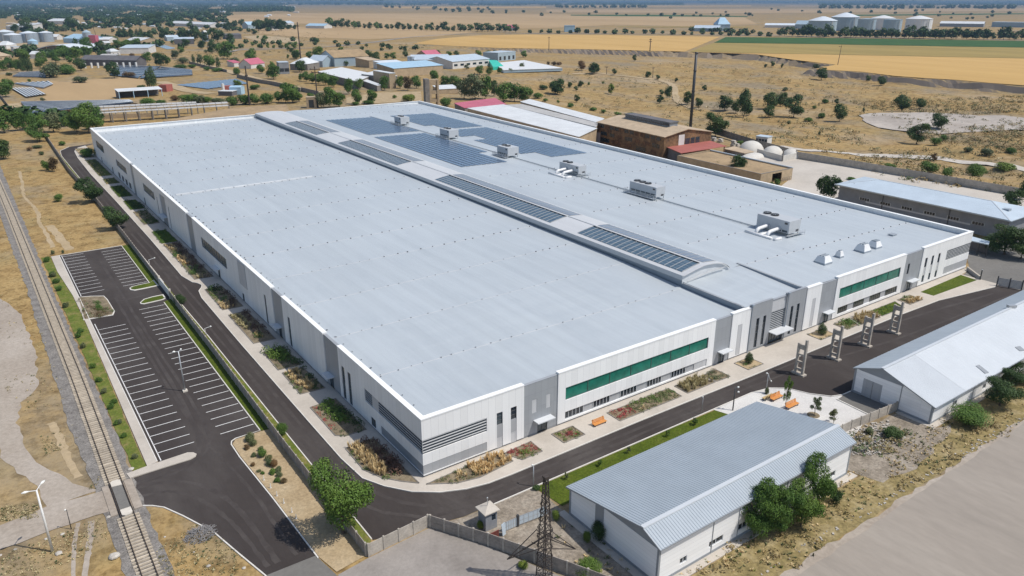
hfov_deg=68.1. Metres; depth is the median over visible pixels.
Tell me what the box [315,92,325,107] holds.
olive tree
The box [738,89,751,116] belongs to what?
tree
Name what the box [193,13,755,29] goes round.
stubble field
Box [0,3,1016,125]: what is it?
trees
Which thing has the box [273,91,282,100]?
tree
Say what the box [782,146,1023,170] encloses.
quarry road
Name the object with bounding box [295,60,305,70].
tree
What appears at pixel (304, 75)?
tree
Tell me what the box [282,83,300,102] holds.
tree
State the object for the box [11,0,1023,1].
sky
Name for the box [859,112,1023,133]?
quarry floor
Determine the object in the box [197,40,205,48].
tree
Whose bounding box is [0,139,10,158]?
tree
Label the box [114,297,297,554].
tyre polished lane
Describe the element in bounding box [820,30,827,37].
tree
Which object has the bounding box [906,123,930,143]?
tree
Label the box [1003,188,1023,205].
tree
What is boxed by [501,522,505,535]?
leaning board
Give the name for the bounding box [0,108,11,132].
tree
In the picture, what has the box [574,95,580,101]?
tree
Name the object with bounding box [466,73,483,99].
olive tree
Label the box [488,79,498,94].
tree
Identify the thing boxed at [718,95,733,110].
tree
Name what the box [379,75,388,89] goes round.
tree
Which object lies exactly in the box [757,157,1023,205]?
works yard
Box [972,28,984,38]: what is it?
tree
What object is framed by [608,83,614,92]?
tree
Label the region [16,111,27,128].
tree
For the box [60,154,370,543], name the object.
wall foot strip
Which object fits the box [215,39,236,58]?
tree
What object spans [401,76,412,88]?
tree
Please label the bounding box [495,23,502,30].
tree
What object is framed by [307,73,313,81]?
tree
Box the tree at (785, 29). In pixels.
[781,27,788,35]
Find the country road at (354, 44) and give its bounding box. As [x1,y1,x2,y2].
[230,33,476,51]
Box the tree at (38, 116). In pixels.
[34,113,43,126]
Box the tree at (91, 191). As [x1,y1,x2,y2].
[72,176,103,202]
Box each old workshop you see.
[468,104,596,141]
[508,104,597,141]
[521,99,603,121]
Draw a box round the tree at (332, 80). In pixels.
[327,74,338,85]
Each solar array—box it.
[327,117,417,134]
[376,133,506,166]
[392,113,481,127]
[458,127,585,156]
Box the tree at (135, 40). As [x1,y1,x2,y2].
[130,37,141,43]
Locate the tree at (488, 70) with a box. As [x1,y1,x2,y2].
[485,67,492,73]
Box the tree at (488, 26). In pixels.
[484,23,491,30]
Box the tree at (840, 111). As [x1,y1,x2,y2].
[833,104,848,121]
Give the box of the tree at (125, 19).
[122,16,130,23]
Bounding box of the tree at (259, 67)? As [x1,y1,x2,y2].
[256,64,264,72]
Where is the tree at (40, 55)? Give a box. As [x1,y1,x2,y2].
[35,51,47,62]
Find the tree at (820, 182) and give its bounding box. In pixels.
[815,175,832,195]
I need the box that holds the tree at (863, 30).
[857,27,866,36]
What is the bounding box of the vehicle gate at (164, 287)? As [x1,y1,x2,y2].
[158,276,170,297]
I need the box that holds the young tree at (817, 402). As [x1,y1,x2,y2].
[810,396,821,414]
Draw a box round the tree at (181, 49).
[177,46,184,52]
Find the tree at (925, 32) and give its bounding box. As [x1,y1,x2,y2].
[918,26,931,38]
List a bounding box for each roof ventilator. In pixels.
[814,253,832,265]
[834,250,843,257]
[854,242,870,253]
[869,239,881,248]
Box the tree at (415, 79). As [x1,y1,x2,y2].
[410,75,420,87]
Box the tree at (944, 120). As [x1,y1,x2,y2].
[930,113,948,128]
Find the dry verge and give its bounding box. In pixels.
[692,381,1023,575]
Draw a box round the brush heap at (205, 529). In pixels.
[184,524,217,544]
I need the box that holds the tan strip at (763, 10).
[546,8,1023,12]
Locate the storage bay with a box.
[757,149,796,160]
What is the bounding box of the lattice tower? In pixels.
[507,474,575,575]
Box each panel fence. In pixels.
[367,514,428,556]
[429,514,609,575]
[840,401,898,431]
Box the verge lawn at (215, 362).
[164,299,268,429]
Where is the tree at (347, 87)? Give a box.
[343,78,353,92]
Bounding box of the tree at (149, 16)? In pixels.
[145,13,154,20]
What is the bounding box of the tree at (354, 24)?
[351,21,357,27]
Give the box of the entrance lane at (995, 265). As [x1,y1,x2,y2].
[963,241,1023,289]
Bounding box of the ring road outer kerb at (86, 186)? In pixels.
[60,147,163,282]
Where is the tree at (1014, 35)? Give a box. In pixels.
[1010,31,1019,38]
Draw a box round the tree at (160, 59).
[152,52,167,64]
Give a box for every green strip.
[571,15,747,16]
[618,26,750,27]
[856,13,1023,15]
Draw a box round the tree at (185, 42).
[181,38,189,46]
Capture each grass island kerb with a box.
[129,280,158,290]
[140,294,165,303]
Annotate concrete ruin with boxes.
[423,78,438,104]
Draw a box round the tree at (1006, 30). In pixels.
[997,26,1013,39]
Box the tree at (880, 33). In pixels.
[878,28,886,37]
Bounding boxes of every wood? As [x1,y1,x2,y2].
[0,0,382,18]
[382,0,1023,5]
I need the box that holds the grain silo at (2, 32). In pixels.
[0,30,13,40]
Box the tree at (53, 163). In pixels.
[47,156,57,171]
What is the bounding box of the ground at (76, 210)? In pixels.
[0,2,1023,575]
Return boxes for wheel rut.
[71,523,79,575]
[82,520,94,575]
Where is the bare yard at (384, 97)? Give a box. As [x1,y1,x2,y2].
[346,92,421,104]
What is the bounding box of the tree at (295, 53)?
[292,50,299,57]
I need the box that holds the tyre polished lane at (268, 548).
[137,479,280,563]
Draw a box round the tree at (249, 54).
[244,50,256,58]
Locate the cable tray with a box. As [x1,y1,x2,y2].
[369,116,755,226]
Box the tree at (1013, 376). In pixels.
[1000,367,1023,385]
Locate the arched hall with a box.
[36,43,96,49]
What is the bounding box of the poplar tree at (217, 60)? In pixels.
[215,55,220,66]
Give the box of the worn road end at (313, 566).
[267,556,336,575]
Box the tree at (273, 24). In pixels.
[270,19,280,30]
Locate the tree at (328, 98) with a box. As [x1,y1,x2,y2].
[322,86,336,107]
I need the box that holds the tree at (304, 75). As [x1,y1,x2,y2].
[301,71,308,80]
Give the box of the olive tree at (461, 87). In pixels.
[456,77,470,98]
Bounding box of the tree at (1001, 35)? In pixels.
[997,31,1004,39]
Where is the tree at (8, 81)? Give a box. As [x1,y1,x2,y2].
[1,78,13,86]
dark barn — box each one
[174,37,193,44]
[222,33,241,38]
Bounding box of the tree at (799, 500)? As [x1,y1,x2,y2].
[773,484,808,531]
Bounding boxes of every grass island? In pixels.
[131,281,155,288]
[141,295,163,302]
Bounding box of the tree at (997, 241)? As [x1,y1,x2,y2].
[981,223,1023,254]
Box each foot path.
[18,171,54,247]
[45,225,73,250]
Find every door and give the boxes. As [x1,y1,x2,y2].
[537,422,546,432]
[718,353,723,362]
[768,333,779,342]
[822,314,827,322]
[861,378,872,397]
[870,382,882,401]
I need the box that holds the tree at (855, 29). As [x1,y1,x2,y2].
[851,26,861,36]
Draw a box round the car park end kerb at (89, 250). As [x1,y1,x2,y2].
[51,245,120,256]
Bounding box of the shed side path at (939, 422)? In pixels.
[895,393,985,428]
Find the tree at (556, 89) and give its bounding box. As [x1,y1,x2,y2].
[548,79,564,94]
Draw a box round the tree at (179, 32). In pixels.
[176,29,185,36]
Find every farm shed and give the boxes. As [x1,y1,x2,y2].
[6,22,42,30]
[63,34,101,42]
[99,37,116,42]
[128,37,158,42]
[164,35,178,40]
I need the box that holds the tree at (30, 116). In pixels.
[25,112,37,125]
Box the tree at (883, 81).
[877,76,886,85]
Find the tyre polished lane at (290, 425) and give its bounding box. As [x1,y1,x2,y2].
[70,161,1014,517]
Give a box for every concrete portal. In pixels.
[791,340,808,376]
[826,326,843,361]
[857,313,875,347]
[886,302,904,334]
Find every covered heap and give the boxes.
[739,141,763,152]
[742,153,764,158]
[763,146,782,156]
[782,148,797,158]
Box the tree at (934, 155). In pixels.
[931,153,937,159]
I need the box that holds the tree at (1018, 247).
[1004,227,1023,258]
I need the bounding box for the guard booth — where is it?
[475,497,499,531]
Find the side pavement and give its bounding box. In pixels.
[75,146,998,490]
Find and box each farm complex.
[693,25,720,31]
[765,23,794,27]
[795,20,808,28]
[939,21,985,26]
[991,22,1023,27]
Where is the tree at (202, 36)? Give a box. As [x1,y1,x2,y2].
[199,31,209,40]
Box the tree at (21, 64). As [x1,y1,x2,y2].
[16,58,27,71]
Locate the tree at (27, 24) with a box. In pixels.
[17,17,32,28]
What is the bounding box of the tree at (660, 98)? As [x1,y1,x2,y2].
[656,95,664,102]
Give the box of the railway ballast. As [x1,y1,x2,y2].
[0,166,174,575]
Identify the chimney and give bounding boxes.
[689,52,697,126]
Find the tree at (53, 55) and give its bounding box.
[48,50,60,61]
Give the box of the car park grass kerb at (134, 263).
[121,245,148,281]
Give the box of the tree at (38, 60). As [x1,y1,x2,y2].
[33,57,44,66]
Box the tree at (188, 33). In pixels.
[181,30,191,36]
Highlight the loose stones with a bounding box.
[761,418,1023,574]
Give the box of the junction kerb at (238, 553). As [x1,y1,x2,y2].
[143,505,266,575]
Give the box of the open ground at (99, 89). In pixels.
[36,76,146,100]
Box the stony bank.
[848,414,952,482]
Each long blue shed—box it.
[306,23,331,27]
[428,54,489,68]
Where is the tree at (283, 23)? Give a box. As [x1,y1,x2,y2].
[276,19,286,30]
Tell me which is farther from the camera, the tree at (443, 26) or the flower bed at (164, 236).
the tree at (443, 26)
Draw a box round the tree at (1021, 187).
[1018,181,1023,199]
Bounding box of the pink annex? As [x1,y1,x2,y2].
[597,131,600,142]
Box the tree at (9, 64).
[4,56,13,68]
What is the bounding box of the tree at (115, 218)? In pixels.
[102,205,128,228]
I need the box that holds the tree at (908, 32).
[903,24,916,38]
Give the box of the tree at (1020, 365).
[1010,361,1023,381]
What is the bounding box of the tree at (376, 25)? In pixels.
[373,21,378,29]
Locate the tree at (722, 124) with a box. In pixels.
[705,111,730,136]
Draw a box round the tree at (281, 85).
[279,82,286,90]
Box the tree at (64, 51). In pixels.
[53,45,70,59]
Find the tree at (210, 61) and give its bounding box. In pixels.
[203,55,214,65]
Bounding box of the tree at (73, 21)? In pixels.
[65,17,78,27]
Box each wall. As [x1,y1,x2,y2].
[46,137,158,282]
[169,291,366,555]
[189,61,226,71]
[236,74,318,93]
[713,130,796,151]
[797,151,1018,195]
[966,267,979,278]
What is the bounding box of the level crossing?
[101,478,142,516]
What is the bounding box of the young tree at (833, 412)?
[829,409,837,422]
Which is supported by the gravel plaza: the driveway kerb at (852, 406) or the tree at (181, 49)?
the driveway kerb at (852, 406)
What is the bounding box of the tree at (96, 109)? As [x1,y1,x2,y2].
[89,105,103,127]
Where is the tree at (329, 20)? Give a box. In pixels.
[325,17,333,25]
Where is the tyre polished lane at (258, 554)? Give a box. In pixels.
[142,490,269,567]
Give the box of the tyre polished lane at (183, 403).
[135,326,201,484]
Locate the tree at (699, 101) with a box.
[695,97,702,107]
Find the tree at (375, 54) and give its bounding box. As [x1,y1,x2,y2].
[371,51,380,58]
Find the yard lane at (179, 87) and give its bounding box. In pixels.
[156,81,217,93]
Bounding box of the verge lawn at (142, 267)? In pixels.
[123,245,158,283]
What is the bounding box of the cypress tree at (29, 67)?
[25,55,32,70]
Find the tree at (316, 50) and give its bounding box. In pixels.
[311,46,322,54]
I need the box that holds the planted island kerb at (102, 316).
[82,296,114,320]
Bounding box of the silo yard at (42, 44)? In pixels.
[10,42,69,48]
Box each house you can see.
[0,41,16,48]
[0,52,11,59]
[29,51,42,58]
[48,18,79,23]
[53,34,62,39]
[106,49,119,54]
[226,60,239,66]
[239,58,264,68]
[242,21,254,28]
[285,21,293,25]
[290,57,319,70]
[310,55,332,66]
[416,50,439,54]
[564,25,574,31]
[714,17,729,30]
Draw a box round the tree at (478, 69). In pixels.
[475,65,483,74]
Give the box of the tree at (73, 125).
[62,107,84,132]
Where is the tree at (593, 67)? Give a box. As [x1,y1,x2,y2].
[588,62,598,72]
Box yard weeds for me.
[555,525,741,573]
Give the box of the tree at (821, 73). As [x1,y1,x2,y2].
[815,67,827,79]
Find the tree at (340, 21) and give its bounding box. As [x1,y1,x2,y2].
[335,18,344,26]
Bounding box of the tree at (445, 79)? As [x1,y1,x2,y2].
[439,75,449,84]
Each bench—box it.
[591,416,606,426]
[762,392,775,400]
[770,391,782,401]
[785,398,798,409]
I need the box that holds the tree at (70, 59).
[65,56,73,62]
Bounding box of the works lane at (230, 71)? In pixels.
[186,61,320,91]
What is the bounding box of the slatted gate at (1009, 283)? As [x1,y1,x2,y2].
[996,276,1023,290]
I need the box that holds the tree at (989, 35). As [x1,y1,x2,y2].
[984,29,992,38]
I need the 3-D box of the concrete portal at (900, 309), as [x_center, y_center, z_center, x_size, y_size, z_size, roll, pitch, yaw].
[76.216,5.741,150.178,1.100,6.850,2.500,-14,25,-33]
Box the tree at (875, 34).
[873,30,879,36]
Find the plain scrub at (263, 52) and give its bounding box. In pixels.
[155,29,425,64]
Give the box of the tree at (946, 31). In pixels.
[943,28,949,38]
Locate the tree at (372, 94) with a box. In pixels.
[366,88,376,100]
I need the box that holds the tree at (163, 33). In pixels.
[158,28,169,38]
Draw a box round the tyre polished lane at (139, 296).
[116,291,164,301]
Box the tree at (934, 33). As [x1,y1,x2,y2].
[931,28,940,38]
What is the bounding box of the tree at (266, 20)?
[264,18,271,27]
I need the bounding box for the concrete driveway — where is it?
[839,391,885,413]
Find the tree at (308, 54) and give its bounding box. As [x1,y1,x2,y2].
[306,51,311,57]
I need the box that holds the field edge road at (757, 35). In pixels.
[564,33,994,39]
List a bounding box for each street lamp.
[21,480,53,552]
[172,348,187,392]
[732,386,738,410]
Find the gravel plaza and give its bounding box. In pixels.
[714,388,865,435]
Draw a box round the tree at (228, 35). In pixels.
[226,33,233,40]
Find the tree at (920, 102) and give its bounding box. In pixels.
[915,98,926,108]
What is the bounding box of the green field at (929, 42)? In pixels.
[714,37,1023,46]
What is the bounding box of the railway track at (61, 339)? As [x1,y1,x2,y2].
[0,179,163,575]
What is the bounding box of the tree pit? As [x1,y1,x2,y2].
[807,412,819,417]
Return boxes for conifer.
[744,352,753,363]
[817,322,828,334]
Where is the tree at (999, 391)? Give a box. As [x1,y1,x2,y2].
[981,375,1023,405]
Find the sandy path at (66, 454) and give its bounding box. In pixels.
[47,422,82,478]
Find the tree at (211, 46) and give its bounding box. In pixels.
[207,41,216,52]
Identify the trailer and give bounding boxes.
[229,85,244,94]
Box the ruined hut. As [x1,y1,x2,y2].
[306,96,316,107]
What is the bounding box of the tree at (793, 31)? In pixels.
[788,26,797,34]
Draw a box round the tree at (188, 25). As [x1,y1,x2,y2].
[186,21,192,28]
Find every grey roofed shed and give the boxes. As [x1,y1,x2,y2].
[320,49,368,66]
[373,60,401,68]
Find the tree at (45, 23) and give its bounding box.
[38,19,50,29]
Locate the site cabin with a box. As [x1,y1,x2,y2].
[755,134,772,142]
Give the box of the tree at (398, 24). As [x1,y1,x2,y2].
[394,22,401,28]
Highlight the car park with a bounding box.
[60,246,314,574]
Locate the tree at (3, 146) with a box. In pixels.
[0,139,8,158]
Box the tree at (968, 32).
[963,28,972,38]
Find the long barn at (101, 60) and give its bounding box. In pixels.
[80,55,146,67]
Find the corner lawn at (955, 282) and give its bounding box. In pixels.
[921,275,975,295]
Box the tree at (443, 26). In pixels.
[439,21,448,29]
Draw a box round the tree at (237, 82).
[232,80,241,84]
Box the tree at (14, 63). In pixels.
[12,59,17,70]
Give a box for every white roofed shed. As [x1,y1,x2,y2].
[319,67,368,88]
[361,71,396,85]
[363,79,381,91]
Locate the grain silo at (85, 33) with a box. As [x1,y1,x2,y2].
[82,30,90,41]
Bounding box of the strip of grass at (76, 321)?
[41,257,145,470]
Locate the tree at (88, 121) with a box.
[69,100,103,132]
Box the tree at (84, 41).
[79,36,92,45]
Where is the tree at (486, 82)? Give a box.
[479,74,491,98]
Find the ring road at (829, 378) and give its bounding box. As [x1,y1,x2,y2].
[61,144,1020,539]
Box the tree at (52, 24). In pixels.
[48,21,57,28]
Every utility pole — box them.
[245,66,250,105]
[297,22,300,58]
[309,66,319,106]
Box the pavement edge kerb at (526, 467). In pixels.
[74,151,994,492]
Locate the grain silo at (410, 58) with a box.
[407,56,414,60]
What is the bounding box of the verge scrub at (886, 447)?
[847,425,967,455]
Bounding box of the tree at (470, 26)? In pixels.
[467,24,473,30]
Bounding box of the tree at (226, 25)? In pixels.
[222,22,231,31]
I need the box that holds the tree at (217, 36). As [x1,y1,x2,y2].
[209,28,224,41]
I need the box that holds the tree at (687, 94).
[682,91,691,102]
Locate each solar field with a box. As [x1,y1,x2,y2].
[13,71,45,77]
[13,87,45,96]
[15,81,52,87]
[20,99,132,112]
[113,65,160,77]
[140,67,192,77]
[150,43,173,48]
[179,79,245,88]
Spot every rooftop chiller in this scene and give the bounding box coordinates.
[390,115,409,125]
[435,127,458,139]
[492,144,518,157]
[548,160,589,178]
[623,179,665,199]
[744,211,804,240]
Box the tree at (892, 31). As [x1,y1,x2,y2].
[889,27,894,37]
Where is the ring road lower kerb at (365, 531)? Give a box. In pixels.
[174,295,371,539]
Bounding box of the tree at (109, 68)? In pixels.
[104,61,119,77]
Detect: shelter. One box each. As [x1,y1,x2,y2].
[489,60,502,69]
[724,146,753,154]
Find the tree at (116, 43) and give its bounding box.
[111,40,120,49]
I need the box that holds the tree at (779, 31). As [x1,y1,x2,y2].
[776,27,783,35]
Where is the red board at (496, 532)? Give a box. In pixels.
[490,529,498,536]
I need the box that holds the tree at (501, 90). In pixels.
[495,81,511,101]
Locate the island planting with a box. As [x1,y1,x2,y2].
[76,298,113,318]
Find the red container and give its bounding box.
[158,84,172,91]
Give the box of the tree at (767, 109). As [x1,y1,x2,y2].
[763,104,774,116]
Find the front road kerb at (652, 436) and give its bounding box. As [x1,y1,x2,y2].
[494,388,850,503]
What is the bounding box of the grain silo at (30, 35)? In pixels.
[19,31,39,42]
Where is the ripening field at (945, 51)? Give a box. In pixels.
[690,43,1023,57]
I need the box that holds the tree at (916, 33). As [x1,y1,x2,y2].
[912,31,918,38]
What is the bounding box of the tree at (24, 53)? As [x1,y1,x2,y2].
[17,49,30,58]
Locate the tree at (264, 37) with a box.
[260,35,267,40]
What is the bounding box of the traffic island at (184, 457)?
[127,452,196,477]
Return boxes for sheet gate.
[505,514,518,530]
[519,507,546,524]
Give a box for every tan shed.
[355,57,379,67]
[373,70,395,88]
[432,84,458,93]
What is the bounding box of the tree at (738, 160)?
[729,154,748,166]
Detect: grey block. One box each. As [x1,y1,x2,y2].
[276,61,289,73]
[483,50,515,61]
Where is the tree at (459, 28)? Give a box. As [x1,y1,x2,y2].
[457,24,463,31]
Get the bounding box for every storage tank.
[808,16,837,30]
[831,13,859,30]
[857,18,876,31]
[871,15,895,29]
[882,19,902,31]
[904,16,932,31]
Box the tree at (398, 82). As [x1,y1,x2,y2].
[395,75,402,86]
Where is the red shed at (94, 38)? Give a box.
[88,35,98,43]
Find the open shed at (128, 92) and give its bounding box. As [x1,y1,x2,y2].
[114,86,162,98]
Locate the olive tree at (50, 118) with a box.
[42,112,61,131]
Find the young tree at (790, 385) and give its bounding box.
[782,375,793,405]
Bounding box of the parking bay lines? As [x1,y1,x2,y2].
[62,249,252,460]
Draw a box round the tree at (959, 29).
[954,27,962,37]
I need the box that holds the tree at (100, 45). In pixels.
[93,40,105,49]
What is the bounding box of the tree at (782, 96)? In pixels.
[777,92,787,105]
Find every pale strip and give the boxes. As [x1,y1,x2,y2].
[382,6,545,7]
[569,5,750,6]
[785,5,1022,6]
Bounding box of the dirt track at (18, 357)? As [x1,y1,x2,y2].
[0,299,95,505]
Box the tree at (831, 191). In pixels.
[824,175,842,197]
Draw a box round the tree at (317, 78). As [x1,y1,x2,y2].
[313,73,321,81]
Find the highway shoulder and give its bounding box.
[780,420,1023,575]
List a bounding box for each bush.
[38,61,59,77]
[40,160,50,169]
[43,256,49,262]
[53,193,62,201]
[58,26,67,30]
[58,66,75,74]
[59,63,74,73]
[71,76,87,82]
[82,148,95,156]
[95,377,102,381]
[107,403,114,409]
[120,432,127,437]
[121,71,135,75]
[140,97,155,103]
[150,18,166,23]
[169,95,178,100]
[172,64,187,67]
[173,294,186,303]
[177,57,188,62]
[178,93,197,101]
[192,95,204,102]
[202,96,212,102]
[211,98,225,101]
[224,96,237,104]
[233,67,239,74]
[235,95,253,104]
[244,431,254,441]
[249,84,260,88]
[249,438,256,445]
[257,448,266,456]
[259,93,273,103]
[265,458,271,465]
[269,459,277,466]
[269,468,275,475]
[275,466,281,472]
[275,472,282,476]
[276,421,288,435]
[362,100,374,103]
[402,94,414,101]
[440,97,450,106]
[476,520,483,528]
[517,559,528,568]
[532,93,543,98]
[532,485,540,490]
[539,84,547,89]
[552,510,559,520]
[575,555,602,575]
[583,530,590,543]
[590,519,605,542]
[817,113,825,117]
[832,490,843,503]
[865,426,873,435]
[882,424,904,438]
[884,163,896,166]
[919,160,939,172]
[930,137,941,144]
[942,167,954,175]
[949,399,993,427]
[963,147,973,151]
[966,163,986,176]
[981,148,993,155]
[995,161,1016,170]
[1006,147,1016,153]
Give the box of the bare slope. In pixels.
[243,35,298,42]
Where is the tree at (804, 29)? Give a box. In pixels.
[800,23,811,36]
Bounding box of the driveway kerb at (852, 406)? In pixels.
[836,399,867,413]
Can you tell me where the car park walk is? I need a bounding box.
[51,256,156,465]
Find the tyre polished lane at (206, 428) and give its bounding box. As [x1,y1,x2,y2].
[99,259,211,481]
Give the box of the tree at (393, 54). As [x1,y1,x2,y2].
[389,52,395,58]
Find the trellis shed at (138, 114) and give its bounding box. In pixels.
[99,101,229,122]
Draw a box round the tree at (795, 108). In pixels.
[782,94,804,117]
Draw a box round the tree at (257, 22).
[252,19,262,30]
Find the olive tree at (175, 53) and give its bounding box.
[170,49,178,58]
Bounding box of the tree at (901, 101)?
[893,93,911,110]
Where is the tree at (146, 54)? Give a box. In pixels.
[141,52,151,60]
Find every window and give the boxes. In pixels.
[96,141,103,152]
[116,160,126,173]
[143,184,154,199]
[201,237,226,267]
[288,317,292,346]
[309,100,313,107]
[342,367,346,399]
[348,373,352,404]
[497,412,501,424]
[511,406,515,418]
[565,406,582,418]
[593,395,609,407]
[601,137,608,142]
[612,140,620,145]
[620,385,636,397]
[625,143,631,148]
[636,146,645,151]
[646,376,660,387]
[652,143,659,148]
[671,367,685,377]
[679,555,686,564]
[685,138,689,143]
[709,535,722,546]
[738,522,746,529]
[753,318,758,346]
[760,315,765,344]
[787,306,792,333]
[793,304,798,331]
[837,304,847,313]
[853,298,863,307]
[859,197,869,201]
[869,292,880,301]
[885,286,896,295]
[901,206,912,210]
[923,211,935,215]
[947,215,959,220]
[971,221,984,225]
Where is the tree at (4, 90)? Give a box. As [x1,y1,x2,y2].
[0,82,12,96]
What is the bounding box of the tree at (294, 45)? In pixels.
[290,41,297,48]
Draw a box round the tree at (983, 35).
[980,28,991,37]
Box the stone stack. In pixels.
[730,140,736,146]
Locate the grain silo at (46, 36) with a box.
[38,31,54,41]
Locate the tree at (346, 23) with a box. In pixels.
[344,19,350,26]
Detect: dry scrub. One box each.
[529,63,1023,180]
[810,95,1023,193]
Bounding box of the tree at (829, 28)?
[823,23,833,36]
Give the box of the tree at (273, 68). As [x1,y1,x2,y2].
[265,63,279,78]
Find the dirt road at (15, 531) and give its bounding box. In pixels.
[0,483,132,548]
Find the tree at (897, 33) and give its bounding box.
[892,29,901,37]
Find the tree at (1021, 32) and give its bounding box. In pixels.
[1018,29,1023,38]
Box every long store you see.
[119,44,155,53]
[411,54,448,61]
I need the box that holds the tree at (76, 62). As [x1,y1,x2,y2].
[71,57,85,70]
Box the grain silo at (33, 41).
[27,39,37,44]
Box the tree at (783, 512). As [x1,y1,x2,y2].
[755,475,793,535]
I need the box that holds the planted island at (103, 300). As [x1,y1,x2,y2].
[79,296,113,318]
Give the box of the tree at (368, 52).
[365,50,372,56]
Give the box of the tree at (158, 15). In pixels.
[154,11,162,18]
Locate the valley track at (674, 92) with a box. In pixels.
[571,73,703,109]
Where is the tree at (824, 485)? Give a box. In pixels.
[803,451,838,502]
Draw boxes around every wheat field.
[413,34,717,51]
[709,52,1023,84]
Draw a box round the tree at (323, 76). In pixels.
[319,72,329,84]
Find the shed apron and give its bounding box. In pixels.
[559,472,856,575]
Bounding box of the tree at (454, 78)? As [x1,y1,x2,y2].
[449,75,460,85]
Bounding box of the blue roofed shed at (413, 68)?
[376,60,442,76]
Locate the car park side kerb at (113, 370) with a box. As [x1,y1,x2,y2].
[59,255,157,461]
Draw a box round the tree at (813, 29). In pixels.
[808,26,816,35]
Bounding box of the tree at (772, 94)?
[763,91,779,106]
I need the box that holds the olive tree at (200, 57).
[196,54,202,63]
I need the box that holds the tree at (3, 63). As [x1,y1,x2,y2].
[0,60,7,70]
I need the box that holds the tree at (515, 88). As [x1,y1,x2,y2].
[507,82,522,101]
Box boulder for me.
[108,552,119,559]
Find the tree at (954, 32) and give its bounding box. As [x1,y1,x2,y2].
[947,28,958,37]
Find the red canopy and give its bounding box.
[667,141,725,160]
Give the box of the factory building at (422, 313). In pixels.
[90,101,973,476]
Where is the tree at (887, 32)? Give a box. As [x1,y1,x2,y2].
[883,29,891,36]
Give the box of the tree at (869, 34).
[865,29,874,36]
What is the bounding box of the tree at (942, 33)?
[935,28,945,38]
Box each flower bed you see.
[75,148,93,157]
[84,159,111,175]
[103,177,119,183]
[110,185,132,196]
[123,199,144,209]
[133,208,159,224]
[152,229,177,243]
[163,242,212,279]
[205,283,242,309]
[228,309,275,343]
[260,343,303,369]
[282,366,324,393]
[310,397,365,436]
[345,435,418,483]
[426,449,512,484]
[504,441,542,459]
[551,426,584,442]
[607,388,681,420]
[674,373,715,392]
[704,368,729,381]
[734,359,763,369]
[807,330,832,339]
[833,318,859,329]
[851,309,880,324]
[872,301,904,315]
[897,295,922,304]
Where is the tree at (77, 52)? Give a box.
[69,46,83,57]
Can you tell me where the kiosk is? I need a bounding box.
[218,90,236,95]
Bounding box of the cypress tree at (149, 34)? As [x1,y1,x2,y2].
[146,29,153,37]
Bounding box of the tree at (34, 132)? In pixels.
[23,119,49,141]
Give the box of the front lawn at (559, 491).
[539,410,726,505]
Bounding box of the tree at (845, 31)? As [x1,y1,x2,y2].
[840,27,849,37]
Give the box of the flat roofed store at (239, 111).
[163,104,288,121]
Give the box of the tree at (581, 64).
[578,60,585,70]
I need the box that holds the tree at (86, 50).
[80,46,92,55]
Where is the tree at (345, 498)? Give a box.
[307,457,375,533]
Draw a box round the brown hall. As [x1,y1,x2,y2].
[596,113,712,158]
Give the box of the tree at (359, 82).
[354,78,363,87]
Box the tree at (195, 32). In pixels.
[189,28,199,39]
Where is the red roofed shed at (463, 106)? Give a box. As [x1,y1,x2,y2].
[454,98,506,111]
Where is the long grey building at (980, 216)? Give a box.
[834,177,1023,235]
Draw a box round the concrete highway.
[798,423,1023,575]
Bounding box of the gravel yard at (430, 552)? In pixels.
[338,528,558,575]
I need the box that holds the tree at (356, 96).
[351,89,361,101]
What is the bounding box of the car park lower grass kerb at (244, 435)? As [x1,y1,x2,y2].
[164,302,318,557]
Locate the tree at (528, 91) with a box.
[518,85,532,100]
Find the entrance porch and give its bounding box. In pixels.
[968,237,989,256]
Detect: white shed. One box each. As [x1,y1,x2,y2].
[499,60,562,72]
[566,401,856,575]
[851,290,1023,423]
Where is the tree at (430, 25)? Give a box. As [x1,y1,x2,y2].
[427,22,434,29]
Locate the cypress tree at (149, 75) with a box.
[144,64,157,86]
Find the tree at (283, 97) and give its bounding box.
[280,92,288,101]
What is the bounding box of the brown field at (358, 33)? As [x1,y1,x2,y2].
[259,27,470,38]
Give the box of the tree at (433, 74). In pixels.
[429,70,437,78]
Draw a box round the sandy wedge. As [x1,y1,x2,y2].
[233,429,364,571]
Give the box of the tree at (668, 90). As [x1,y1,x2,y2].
[664,86,672,97]
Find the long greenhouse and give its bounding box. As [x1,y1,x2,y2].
[171,21,221,27]
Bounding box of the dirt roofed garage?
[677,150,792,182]
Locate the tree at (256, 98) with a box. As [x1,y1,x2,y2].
[250,93,259,104]
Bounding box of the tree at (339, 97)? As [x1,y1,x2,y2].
[332,90,345,106]
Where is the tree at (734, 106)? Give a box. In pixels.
[730,99,739,111]
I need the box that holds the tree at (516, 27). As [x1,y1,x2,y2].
[512,23,519,30]
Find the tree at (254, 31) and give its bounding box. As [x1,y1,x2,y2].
[251,28,256,34]
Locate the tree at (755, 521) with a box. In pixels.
[741,483,779,538]
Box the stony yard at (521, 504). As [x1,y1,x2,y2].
[451,489,631,575]
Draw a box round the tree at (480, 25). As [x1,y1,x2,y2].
[478,23,484,31]
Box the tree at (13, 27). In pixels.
[10,23,18,32]
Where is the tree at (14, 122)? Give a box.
[8,110,21,130]
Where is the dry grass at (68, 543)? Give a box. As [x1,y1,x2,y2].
[0,151,241,575]
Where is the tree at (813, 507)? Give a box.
[786,477,825,526]
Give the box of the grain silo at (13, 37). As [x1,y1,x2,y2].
[3,33,22,42]
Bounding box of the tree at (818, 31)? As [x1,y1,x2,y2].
[815,27,824,35]

